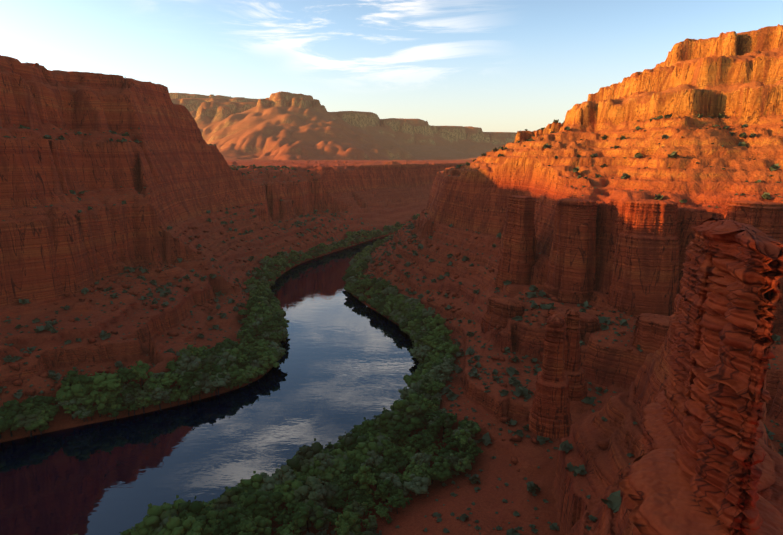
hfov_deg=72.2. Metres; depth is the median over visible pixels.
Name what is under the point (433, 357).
riverside tree
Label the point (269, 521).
riverside tree
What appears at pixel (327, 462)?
riverside tree
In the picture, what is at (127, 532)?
riverside tree
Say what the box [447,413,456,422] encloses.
riverside tree
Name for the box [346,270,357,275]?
riverside tree
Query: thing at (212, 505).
riverside tree
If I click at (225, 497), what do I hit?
riverside tree
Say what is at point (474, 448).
riverside tree
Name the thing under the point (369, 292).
riverside tree
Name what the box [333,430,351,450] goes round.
riverside tree
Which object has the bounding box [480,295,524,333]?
rock outcrop
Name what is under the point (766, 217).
buttress wall
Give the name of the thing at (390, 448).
riverside tree
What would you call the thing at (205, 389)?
riverside tree
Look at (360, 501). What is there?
riverside tree
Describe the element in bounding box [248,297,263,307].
riverside tree
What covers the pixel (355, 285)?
riverside tree
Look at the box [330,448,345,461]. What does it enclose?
riverside tree
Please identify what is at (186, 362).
riverside tree
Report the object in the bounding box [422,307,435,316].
riverside tree
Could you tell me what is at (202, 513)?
riverside tree
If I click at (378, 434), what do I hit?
riverside tree
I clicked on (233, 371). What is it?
riverside tree
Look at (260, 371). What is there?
riverside tree
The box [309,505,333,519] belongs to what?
riverside tree
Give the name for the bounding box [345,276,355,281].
riverside tree
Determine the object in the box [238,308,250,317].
riverside tree
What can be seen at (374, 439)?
riverside tree
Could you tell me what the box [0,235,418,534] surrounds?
river water
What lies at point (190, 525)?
riverside tree
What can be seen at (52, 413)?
riverside tree
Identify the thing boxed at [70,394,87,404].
riverside tree
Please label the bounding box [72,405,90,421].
riverside tree
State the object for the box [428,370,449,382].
riverside tree
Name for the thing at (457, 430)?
riverside tree
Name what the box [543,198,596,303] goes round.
buttress wall
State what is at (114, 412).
riverside tree
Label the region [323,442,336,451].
riverside tree
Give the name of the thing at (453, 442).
riverside tree
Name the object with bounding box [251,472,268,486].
riverside tree
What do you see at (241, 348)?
riverside tree
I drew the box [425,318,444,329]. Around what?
riverside tree
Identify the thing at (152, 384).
riverside tree
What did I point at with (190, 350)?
riverside tree
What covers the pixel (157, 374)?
riverside tree
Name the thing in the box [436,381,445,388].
riverside tree
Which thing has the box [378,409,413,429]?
riverside tree
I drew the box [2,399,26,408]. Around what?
riverside tree
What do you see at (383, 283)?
riverside tree
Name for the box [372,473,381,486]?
riverside tree
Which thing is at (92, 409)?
riverside tree
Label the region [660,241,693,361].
buttress block
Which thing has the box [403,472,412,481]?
riverside tree
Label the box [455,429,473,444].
riverside tree
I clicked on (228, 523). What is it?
riverside tree
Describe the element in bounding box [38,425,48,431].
riverside tree
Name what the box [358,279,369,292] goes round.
riverside tree
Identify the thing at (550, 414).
pillar
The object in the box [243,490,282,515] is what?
riverside tree
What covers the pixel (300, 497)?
riverside tree
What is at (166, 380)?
riverside tree
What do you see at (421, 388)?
riverside tree
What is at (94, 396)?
riverside tree
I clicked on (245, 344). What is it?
riverside tree
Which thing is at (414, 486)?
riverside tree
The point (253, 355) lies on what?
riverside tree
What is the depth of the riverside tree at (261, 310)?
578.03 m
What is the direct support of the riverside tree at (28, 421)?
on the canyon terrain at (172, 168)
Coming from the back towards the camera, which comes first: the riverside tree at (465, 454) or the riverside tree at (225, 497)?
the riverside tree at (465, 454)
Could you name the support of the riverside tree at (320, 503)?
on the canyon terrain at (172, 168)
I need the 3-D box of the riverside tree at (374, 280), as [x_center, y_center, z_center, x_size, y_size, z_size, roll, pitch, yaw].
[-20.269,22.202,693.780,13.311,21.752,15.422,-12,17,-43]
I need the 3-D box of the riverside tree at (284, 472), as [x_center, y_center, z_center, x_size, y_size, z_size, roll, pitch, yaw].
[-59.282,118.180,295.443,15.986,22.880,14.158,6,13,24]
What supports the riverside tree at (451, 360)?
on the canyon terrain at (172, 168)
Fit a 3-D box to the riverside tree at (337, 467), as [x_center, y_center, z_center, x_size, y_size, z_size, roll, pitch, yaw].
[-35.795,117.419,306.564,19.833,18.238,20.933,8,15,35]
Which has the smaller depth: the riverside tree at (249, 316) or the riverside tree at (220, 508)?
the riverside tree at (220, 508)
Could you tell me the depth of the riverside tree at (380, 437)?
328.09 m
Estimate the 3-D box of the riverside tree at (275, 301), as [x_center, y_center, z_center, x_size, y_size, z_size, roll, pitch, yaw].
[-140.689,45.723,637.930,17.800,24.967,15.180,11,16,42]
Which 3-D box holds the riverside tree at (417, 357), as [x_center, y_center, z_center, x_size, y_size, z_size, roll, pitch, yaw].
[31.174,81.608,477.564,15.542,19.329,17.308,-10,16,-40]
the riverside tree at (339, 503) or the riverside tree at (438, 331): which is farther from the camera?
the riverside tree at (438, 331)
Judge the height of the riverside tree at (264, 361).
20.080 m
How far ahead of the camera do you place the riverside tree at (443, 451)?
321.12 m
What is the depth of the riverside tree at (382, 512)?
271.99 m
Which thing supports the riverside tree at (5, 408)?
on the canyon terrain at (172, 168)
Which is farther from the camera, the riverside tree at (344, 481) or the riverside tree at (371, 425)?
the riverside tree at (371, 425)
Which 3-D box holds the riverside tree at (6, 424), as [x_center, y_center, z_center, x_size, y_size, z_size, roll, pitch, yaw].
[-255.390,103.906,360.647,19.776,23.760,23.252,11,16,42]
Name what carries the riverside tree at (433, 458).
on the canyon terrain at (172, 168)
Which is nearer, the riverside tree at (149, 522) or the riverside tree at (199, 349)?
the riverside tree at (149, 522)
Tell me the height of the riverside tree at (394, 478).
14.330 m
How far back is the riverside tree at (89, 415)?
380.37 m
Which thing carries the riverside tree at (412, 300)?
on the canyon terrain at (172, 168)
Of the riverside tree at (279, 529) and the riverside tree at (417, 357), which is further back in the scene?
the riverside tree at (417, 357)
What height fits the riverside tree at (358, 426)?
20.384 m
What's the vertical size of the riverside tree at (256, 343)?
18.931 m
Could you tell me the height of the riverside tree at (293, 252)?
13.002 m
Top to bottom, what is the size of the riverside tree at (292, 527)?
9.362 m
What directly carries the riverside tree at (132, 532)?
on the canyon terrain at (172, 168)
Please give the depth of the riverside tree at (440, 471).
299.94 m
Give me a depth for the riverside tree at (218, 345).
487.09 m
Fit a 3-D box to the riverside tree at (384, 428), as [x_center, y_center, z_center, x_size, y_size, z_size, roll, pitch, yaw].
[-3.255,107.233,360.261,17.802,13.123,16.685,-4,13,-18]
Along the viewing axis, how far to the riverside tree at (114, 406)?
386.70 m
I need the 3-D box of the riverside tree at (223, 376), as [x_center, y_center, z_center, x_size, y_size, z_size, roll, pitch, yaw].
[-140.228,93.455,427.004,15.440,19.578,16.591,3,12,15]
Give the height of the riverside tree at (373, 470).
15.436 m
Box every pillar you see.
[529,314,571,438]
[564,309,587,400]
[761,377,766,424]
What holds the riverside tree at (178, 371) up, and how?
on the canyon terrain at (172, 168)
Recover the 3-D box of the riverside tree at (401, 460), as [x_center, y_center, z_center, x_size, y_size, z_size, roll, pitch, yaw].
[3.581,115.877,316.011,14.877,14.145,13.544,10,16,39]
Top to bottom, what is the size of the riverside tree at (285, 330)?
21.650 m
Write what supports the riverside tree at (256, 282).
on the canyon terrain at (172, 168)
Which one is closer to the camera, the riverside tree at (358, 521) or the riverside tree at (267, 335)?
the riverside tree at (358, 521)
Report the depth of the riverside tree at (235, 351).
461.12 m
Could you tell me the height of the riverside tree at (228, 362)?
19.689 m
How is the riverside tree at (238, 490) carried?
on the canyon terrain at (172, 168)
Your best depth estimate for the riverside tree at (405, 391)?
383.39 m
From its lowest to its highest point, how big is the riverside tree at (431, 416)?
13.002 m
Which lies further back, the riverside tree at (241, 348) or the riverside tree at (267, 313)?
the riverside tree at (267, 313)
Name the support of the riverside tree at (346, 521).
on the canyon terrain at (172, 168)
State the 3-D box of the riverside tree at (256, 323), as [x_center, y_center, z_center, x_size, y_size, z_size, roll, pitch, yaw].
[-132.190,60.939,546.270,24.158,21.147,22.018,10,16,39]
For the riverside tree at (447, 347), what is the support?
on the canyon terrain at (172, 168)
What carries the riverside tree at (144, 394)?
on the canyon terrain at (172, 168)
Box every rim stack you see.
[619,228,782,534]
[641,218,781,500]
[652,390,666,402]
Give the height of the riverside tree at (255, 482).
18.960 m
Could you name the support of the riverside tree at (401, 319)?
on the canyon terrain at (172, 168)
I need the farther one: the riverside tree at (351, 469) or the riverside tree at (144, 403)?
the riverside tree at (144, 403)
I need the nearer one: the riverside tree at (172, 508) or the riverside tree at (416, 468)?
the riverside tree at (172, 508)
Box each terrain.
[0,24,782,534]
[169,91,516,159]
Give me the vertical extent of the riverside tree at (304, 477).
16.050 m
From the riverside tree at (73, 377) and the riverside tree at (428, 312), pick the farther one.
the riverside tree at (428, 312)
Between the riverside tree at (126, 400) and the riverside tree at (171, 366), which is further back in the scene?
the riverside tree at (171, 366)
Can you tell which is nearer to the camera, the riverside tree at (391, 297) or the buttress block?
the buttress block
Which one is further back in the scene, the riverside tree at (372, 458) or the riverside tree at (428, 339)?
the riverside tree at (428, 339)
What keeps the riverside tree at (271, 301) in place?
on the canyon terrain at (172, 168)
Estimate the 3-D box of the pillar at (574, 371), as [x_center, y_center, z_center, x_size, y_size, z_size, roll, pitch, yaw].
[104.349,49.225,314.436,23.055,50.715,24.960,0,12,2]
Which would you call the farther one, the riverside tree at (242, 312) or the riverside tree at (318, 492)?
the riverside tree at (242, 312)
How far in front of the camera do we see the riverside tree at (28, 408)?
364.73 m
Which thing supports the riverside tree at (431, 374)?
on the canyon terrain at (172, 168)
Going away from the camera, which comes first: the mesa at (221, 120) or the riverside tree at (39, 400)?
the riverside tree at (39, 400)
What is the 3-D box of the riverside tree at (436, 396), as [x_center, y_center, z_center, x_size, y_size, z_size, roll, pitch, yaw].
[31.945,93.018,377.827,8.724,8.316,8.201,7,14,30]
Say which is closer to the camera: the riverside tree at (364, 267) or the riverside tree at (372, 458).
the riverside tree at (372, 458)
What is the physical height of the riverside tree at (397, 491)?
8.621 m
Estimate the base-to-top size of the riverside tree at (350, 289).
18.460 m
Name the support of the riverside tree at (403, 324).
on the canyon terrain at (172, 168)
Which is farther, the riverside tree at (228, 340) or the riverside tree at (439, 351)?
the riverside tree at (228, 340)
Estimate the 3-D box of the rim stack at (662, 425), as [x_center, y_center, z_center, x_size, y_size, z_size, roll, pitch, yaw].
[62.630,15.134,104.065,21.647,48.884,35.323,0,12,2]
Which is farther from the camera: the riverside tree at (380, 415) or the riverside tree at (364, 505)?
the riverside tree at (380, 415)
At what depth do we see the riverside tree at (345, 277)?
779.86 m
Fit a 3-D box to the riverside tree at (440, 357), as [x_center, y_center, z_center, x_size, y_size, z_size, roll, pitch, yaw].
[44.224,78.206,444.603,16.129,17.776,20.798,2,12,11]
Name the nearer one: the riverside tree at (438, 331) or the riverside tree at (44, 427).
the riverside tree at (44, 427)
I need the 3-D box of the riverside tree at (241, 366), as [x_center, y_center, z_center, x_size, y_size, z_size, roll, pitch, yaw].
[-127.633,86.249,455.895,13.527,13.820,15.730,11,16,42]
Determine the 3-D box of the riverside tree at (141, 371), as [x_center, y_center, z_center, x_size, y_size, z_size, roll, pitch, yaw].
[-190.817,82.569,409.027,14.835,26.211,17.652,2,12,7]
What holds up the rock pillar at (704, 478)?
on the canyon terrain at (172, 168)
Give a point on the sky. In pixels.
(487, 65)
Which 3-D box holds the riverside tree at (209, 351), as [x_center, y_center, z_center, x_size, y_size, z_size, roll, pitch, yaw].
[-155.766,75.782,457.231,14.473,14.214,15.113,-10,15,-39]
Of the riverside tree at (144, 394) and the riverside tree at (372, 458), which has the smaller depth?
the riverside tree at (372, 458)
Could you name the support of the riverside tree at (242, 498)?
on the canyon terrain at (172, 168)
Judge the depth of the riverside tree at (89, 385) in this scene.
390.50 m
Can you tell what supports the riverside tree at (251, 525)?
on the canyon terrain at (172, 168)
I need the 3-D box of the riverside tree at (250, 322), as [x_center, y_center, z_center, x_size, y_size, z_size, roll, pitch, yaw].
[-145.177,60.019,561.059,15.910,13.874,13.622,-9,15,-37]
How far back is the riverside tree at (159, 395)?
398.27 m
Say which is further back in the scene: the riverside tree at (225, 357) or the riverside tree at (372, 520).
the riverside tree at (225, 357)
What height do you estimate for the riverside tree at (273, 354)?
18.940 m
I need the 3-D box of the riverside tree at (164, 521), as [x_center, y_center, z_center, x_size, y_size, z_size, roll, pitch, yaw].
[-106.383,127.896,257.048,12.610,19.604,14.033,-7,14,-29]
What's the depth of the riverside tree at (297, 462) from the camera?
314.35 m
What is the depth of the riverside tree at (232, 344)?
474.79 m
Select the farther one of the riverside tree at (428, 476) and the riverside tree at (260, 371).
the riverside tree at (260, 371)
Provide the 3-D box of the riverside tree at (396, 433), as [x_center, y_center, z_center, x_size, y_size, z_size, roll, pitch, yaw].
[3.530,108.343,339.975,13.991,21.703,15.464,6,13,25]
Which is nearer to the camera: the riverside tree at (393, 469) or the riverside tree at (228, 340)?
the riverside tree at (393, 469)
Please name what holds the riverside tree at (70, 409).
on the canyon terrain at (172, 168)
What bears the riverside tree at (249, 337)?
on the canyon terrain at (172, 168)
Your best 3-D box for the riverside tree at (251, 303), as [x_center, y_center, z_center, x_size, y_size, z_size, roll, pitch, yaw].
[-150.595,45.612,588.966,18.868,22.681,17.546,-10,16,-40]
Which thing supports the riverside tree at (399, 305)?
on the canyon terrain at (172, 168)
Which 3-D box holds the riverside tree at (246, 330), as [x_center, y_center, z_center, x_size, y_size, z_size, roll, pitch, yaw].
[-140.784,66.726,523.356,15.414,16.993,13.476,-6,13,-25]
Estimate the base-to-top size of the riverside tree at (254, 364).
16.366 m
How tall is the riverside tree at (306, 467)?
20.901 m
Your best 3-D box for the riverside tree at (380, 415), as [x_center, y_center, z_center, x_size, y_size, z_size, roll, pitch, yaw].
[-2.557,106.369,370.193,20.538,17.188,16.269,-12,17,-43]
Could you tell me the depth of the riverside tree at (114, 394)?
392.51 m
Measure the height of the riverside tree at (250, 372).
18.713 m
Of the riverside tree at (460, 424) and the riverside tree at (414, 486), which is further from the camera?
the riverside tree at (460, 424)
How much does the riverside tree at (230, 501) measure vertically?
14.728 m
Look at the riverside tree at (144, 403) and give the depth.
392.94 m
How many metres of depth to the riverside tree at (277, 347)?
492.64 m
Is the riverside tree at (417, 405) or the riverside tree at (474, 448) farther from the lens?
the riverside tree at (417, 405)
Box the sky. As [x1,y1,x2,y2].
[0,0,782,131]
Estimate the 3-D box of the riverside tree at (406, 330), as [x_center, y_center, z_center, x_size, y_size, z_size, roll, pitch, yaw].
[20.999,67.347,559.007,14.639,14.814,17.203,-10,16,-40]
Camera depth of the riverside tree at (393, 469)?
305.32 m
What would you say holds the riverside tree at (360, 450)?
on the canyon terrain at (172, 168)
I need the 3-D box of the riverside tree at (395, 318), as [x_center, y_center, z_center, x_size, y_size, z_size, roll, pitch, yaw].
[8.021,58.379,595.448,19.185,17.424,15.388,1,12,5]
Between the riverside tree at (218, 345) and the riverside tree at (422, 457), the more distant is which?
the riverside tree at (218, 345)
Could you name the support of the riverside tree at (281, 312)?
on the canyon terrain at (172, 168)
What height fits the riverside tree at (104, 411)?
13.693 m
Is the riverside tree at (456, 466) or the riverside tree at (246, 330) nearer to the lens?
the riverside tree at (456, 466)
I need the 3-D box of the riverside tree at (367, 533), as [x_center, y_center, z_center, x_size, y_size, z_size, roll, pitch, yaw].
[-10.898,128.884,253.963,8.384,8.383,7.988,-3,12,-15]
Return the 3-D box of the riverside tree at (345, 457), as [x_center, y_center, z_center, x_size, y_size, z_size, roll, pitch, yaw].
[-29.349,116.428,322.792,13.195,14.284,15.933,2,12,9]
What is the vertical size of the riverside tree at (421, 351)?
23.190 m
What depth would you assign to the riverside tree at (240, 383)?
439.03 m
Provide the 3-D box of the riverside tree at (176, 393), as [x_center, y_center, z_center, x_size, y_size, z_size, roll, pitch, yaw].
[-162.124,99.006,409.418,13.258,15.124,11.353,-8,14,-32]
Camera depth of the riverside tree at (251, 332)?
519.12 m
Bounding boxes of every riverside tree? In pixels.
[0,401,18,431]
[0,402,25,436]
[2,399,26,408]
[10,413,47,436]
[17,400,55,431]
[23,410,53,434]
[25,395,54,407]
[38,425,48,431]
[45,403,59,423]
[55,396,76,406]
[56,381,89,401]
[61,368,93,386]
[61,382,86,392]
[62,399,82,419]
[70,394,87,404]
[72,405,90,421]
[78,406,95,421]
[82,388,114,416]
[84,374,94,388]
[84,405,96,420]
[89,372,107,390]
[92,371,121,390]
[98,402,113,416]
[101,390,117,401]
[105,398,122,409]
[108,405,123,419]
[113,365,136,385]
[114,393,134,415]
[119,527,137,534]
[121,386,140,396]
[121,529,134,534]
[125,398,137,415]
[131,359,152,389]
[132,503,178,534]
[133,389,150,404]
[135,395,153,413]
[143,376,165,394]
[148,385,171,410]
[150,372,167,377]
[155,495,186,526]
[158,516,173,532]
[159,372,173,386]
[159,496,205,524]
[163,516,202,534]
[165,357,180,371]
[169,389,187,404]
[170,373,182,387]
[172,369,186,375]
[174,379,202,401]
[177,352,200,370]
[179,343,197,359]
[179,389,195,402]
[180,507,214,533]
[189,380,209,400]
[193,347,202,355]
[196,507,224,534]
[201,346,217,355]
[202,372,230,395]
[202,497,216,507]
[205,503,229,523]
[207,511,239,534]
[208,373,224,394]
[209,366,226,387]
[212,486,241,507]
[215,341,224,348]
[215,351,235,368]
[215,498,240,509]
[219,346,240,359]
[219,356,236,369]
[222,337,238,347]
[223,505,253,522]
[226,341,238,348]
[227,362,240,378]
[229,370,246,387]
[229,485,254,502]
[231,345,250,357]
[231,494,254,507]
[234,515,271,534]
[235,471,263,492]
[236,356,252,365]
[237,353,248,365]
[237,362,250,368]
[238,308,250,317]
[238,379,248,385]
[239,328,253,336]
[239,333,254,344]
[239,339,249,348]
[239,363,257,385]
[242,328,257,338]
[242,349,258,360]
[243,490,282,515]
[245,299,258,311]
[246,317,255,325]
[247,312,255,320]
[247,340,268,348]
[248,276,261,285]
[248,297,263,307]
[249,316,264,330]
[250,298,273,311]
[250,358,261,367]
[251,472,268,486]
[253,514,272,526]
[254,368,264,378]
[255,301,272,313]
[257,309,276,320]
[257,354,278,374]
[258,475,284,492]
[261,332,271,339]
[263,350,279,359]
[268,296,278,303]
[268,299,280,306]
[270,341,285,352]
[270,463,295,483]
[271,259,280,264]
[271,314,286,327]
[272,325,287,336]
[272,477,302,502]
[274,304,285,315]
[275,350,284,361]
[276,524,292,534]
[280,522,301,534]
[286,438,322,470]
[286,497,308,511]
[287,480,310,500]
[289,249,298,255]
[292,499,323,531]
[293,470,306,480]
[293,473,326,501]
[298,469,319,480]
[300,452,330,475]
[303,498,324,519]
[308,449,337,484]
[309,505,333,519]
[320,455,345,480]
[321,482,346,507]
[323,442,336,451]
[323,509,341,525]
[326,496,345,511]
[328,473,354,493]
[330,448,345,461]
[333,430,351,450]
[334,511,359,534]
[338,451,347,459]
[340,463,358,482]
[342,273,350,280]
[342,431,374,450]
[343,499,365,517]
[344,285,357,295]
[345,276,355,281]
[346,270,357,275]
[346,438,377,462]
[347,453,360,467]
[347,487,366,500]
[348,499,362,505]
[349,518,361,530]
[350,417,367,433]
[351,279,365,288]
[352,419,379,435]
[353,465,376,488]
[353,501,368,511]
[357,263,367,268]
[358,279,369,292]
[360,449,383,468]
[360,531,376,534]
[362,515,376,529]
[364,290,373,297]
[364,431,387,438]
[364,436,381,455]
[366,465,377,486]
[368,432,390,456]
[371,276,379,284]
[371,407,389,420]
[372,463,383,472]
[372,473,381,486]
[374,278,388,289]
[375,416,387,431]
[375,479,394,501]
[376,507,388,520]
[377,439,397,457]
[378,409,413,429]
[379,472,401,489]
[381,462,397,473]
[382,285,397,294]
[383,300,393,310]
[387,425,407,441]
[388,495,408,513]
[389,293,405,302]
[389,294,407,303]
[389,309,400,325]
[389,451,408,472]
[390,488,403,496]
[391,314,400,321]
[393,299,409,313]
[394,391,427,417]
[395,414,423,436]
[397,315,407,323]
[398,381,421,398]
[399,320,408,333]
[402,446,415,463]
[403,326,414,334]
[403,373,423,386]
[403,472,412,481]
[403,475,430,495]
[406,297,420,305]
[406,459,427,471]
[410,345,432,361]
[411,450,431,466]
[411,469,426,477]
[412,366,428,380]
[412,473,430,485]
[416,349,429,361]
[418,410,431,428]
[419,384,431,396]
[421,368,437,381]
[421,377,441,384]
[421,451,435,461]
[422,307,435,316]
[423,378,440,392]
[424,335,452,348]
[424,381,439,395]
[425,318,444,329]
[426,459,452,482]
[427,466,437,483]
[428,313,445,327]
[428,362,440,372]
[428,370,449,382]
[428,411,448,420]
[428,412,453,439]
[430,334,448,344]
[430,352,439,362]
[431,393,441,401]
[432,323,452,338]
[432,361,453,376]
[433,455,457,469]
[435,343,451,354]
[436,352,454,363]
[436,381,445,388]
[437,342,459,354]
[437,447,458,461]
[442,356,455,363]
[445,435,467,450]
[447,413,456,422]
[452,427,471,441]
[452,458,469,474]
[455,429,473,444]
[455,451,474,462]
[458,418,469,427]
[460,457,471,472]
[462,419,480,434]
[466,445,478,456]
[468,442,483,456]
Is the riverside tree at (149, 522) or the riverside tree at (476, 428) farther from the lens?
the riverside tree at (476, 428)
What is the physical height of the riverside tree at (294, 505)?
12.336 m
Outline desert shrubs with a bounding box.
[0,113,782,534]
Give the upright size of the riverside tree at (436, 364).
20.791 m
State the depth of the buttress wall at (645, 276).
402.29 m
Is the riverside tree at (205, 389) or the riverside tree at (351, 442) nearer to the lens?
the riverside tree at (351, 442)
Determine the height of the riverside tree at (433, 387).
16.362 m
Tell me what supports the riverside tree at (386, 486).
on the canyon terrain at (172, 168)
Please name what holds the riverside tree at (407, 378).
on the canyon terrain at (172, 168)
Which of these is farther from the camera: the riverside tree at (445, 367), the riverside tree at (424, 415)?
the riverside tree at (445, 367)
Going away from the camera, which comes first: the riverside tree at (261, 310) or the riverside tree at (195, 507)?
the riverside tree at (195, 507)
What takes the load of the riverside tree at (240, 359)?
on the canyon terrain at (172, 168)
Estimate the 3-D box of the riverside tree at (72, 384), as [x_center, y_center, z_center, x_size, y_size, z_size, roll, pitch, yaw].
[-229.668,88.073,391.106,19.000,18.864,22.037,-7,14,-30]
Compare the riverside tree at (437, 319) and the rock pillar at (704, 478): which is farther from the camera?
the riverside tree at (437, 319)
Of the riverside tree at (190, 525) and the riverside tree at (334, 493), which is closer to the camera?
the riverside tree at (190, 525)
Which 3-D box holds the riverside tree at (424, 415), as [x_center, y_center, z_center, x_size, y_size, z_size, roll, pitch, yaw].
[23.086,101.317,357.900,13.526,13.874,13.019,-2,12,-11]
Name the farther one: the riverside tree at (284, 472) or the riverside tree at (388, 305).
the riverside tree at (388, 305)
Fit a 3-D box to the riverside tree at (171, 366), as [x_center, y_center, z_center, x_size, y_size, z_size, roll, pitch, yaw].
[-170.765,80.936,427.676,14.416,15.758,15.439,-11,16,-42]
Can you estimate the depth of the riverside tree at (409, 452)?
323.16 m
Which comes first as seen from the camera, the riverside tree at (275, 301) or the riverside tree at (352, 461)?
the riverside tree at (352, 461)
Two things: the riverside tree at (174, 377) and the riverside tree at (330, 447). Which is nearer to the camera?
the riverside tree at (330, 447)
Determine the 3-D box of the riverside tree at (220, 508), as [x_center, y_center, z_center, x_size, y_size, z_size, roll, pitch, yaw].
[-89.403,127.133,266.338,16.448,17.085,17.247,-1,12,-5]
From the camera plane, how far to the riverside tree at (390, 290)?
650.16 m
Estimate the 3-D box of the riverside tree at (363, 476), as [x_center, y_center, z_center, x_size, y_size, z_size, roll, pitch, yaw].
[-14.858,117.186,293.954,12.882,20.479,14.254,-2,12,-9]
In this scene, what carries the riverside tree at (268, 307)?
on the canyon terrain at (172, 168)
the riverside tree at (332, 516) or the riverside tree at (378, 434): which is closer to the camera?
the riverside tree at (332, 516)
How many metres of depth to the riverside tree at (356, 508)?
270.96 m
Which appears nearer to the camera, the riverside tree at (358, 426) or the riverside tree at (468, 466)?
the riverside tree at (468, 466)
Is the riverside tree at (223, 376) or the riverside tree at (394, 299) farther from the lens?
the riverside tree at (394, 299)
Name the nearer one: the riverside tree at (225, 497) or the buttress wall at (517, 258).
the riverside tree at (225, 497)
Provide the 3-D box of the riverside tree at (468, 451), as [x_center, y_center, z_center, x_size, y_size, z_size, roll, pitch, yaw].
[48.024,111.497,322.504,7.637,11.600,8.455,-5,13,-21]
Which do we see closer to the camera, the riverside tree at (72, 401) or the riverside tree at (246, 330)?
the riverside tree at (72, 401)
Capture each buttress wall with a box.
[494,195,536,287]
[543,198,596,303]
[607,199,680,316]
[724,200,782,334]
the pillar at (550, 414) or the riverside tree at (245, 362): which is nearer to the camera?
the pillar at (550, 414)
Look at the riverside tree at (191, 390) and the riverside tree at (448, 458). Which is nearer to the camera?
the riverside tree at (448, 458)
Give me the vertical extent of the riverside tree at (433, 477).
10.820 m
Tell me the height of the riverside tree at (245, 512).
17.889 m
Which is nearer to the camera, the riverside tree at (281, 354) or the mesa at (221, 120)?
the riverside tree at (281, 354)
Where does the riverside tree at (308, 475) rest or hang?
on the canyon terrain at (172, 168)
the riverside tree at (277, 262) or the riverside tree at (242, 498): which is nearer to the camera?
the riverside tree at (242, 498)
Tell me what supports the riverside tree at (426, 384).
on the canyon terrain at (172, 168)
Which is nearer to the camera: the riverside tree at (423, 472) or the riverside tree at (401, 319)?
the riverside tree at (423, 472)
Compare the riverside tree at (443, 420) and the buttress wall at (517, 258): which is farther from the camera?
the buttress wall at (517, 258)
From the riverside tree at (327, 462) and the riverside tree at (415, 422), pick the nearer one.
the riverside tree at (327, 462)
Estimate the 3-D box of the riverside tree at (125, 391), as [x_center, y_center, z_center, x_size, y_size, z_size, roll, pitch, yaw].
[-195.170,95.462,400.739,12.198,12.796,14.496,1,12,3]
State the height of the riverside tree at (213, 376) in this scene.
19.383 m
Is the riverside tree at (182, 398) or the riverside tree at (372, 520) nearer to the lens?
the riverside tree at (372, 520)
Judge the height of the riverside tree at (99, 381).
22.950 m
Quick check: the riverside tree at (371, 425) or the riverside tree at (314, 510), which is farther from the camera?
the riverside tree at (371, 425)
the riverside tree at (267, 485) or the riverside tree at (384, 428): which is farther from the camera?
the riverside tree at (384, 428)
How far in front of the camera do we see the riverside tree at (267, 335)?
529.37 m
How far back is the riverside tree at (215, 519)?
257.72 m
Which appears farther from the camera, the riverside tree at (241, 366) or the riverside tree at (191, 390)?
the riverside tree at (241, 366)
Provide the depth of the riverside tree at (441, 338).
481.35 m
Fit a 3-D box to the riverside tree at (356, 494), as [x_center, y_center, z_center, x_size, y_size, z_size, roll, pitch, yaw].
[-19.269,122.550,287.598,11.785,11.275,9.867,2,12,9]
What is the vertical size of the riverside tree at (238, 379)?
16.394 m
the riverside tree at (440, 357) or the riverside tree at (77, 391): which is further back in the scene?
the riverside tree at (440, 357)
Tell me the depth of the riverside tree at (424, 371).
425.74 m
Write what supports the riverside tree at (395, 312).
on the canyon terrain at (172, 168)
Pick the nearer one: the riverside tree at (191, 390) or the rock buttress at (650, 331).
the rock buttress at (650, 331)
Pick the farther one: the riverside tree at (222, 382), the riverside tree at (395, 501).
the riverside tree at (222, 382)
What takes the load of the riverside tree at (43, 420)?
on the canyon terrain at (172, 168)
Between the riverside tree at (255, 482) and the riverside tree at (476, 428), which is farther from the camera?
the riverside tree at (476, 428)
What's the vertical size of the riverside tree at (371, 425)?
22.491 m
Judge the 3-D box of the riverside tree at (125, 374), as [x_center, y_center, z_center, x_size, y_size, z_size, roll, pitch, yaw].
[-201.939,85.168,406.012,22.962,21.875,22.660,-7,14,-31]
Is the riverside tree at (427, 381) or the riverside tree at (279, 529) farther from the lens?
the riverside tree at (427, 381)
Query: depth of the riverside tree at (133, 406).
390.00 m
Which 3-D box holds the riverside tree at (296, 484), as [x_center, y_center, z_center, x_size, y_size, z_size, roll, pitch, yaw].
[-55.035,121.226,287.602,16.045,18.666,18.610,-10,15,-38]
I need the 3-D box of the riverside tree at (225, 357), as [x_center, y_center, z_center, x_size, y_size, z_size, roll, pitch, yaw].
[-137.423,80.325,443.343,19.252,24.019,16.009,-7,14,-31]
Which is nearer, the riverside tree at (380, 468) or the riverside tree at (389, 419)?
the riverside tree at (380, 468)
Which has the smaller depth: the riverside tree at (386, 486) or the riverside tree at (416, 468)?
the riverside tree at (386, 486)
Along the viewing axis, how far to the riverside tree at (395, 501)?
276.06 m
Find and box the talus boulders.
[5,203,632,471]
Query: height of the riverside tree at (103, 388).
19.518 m

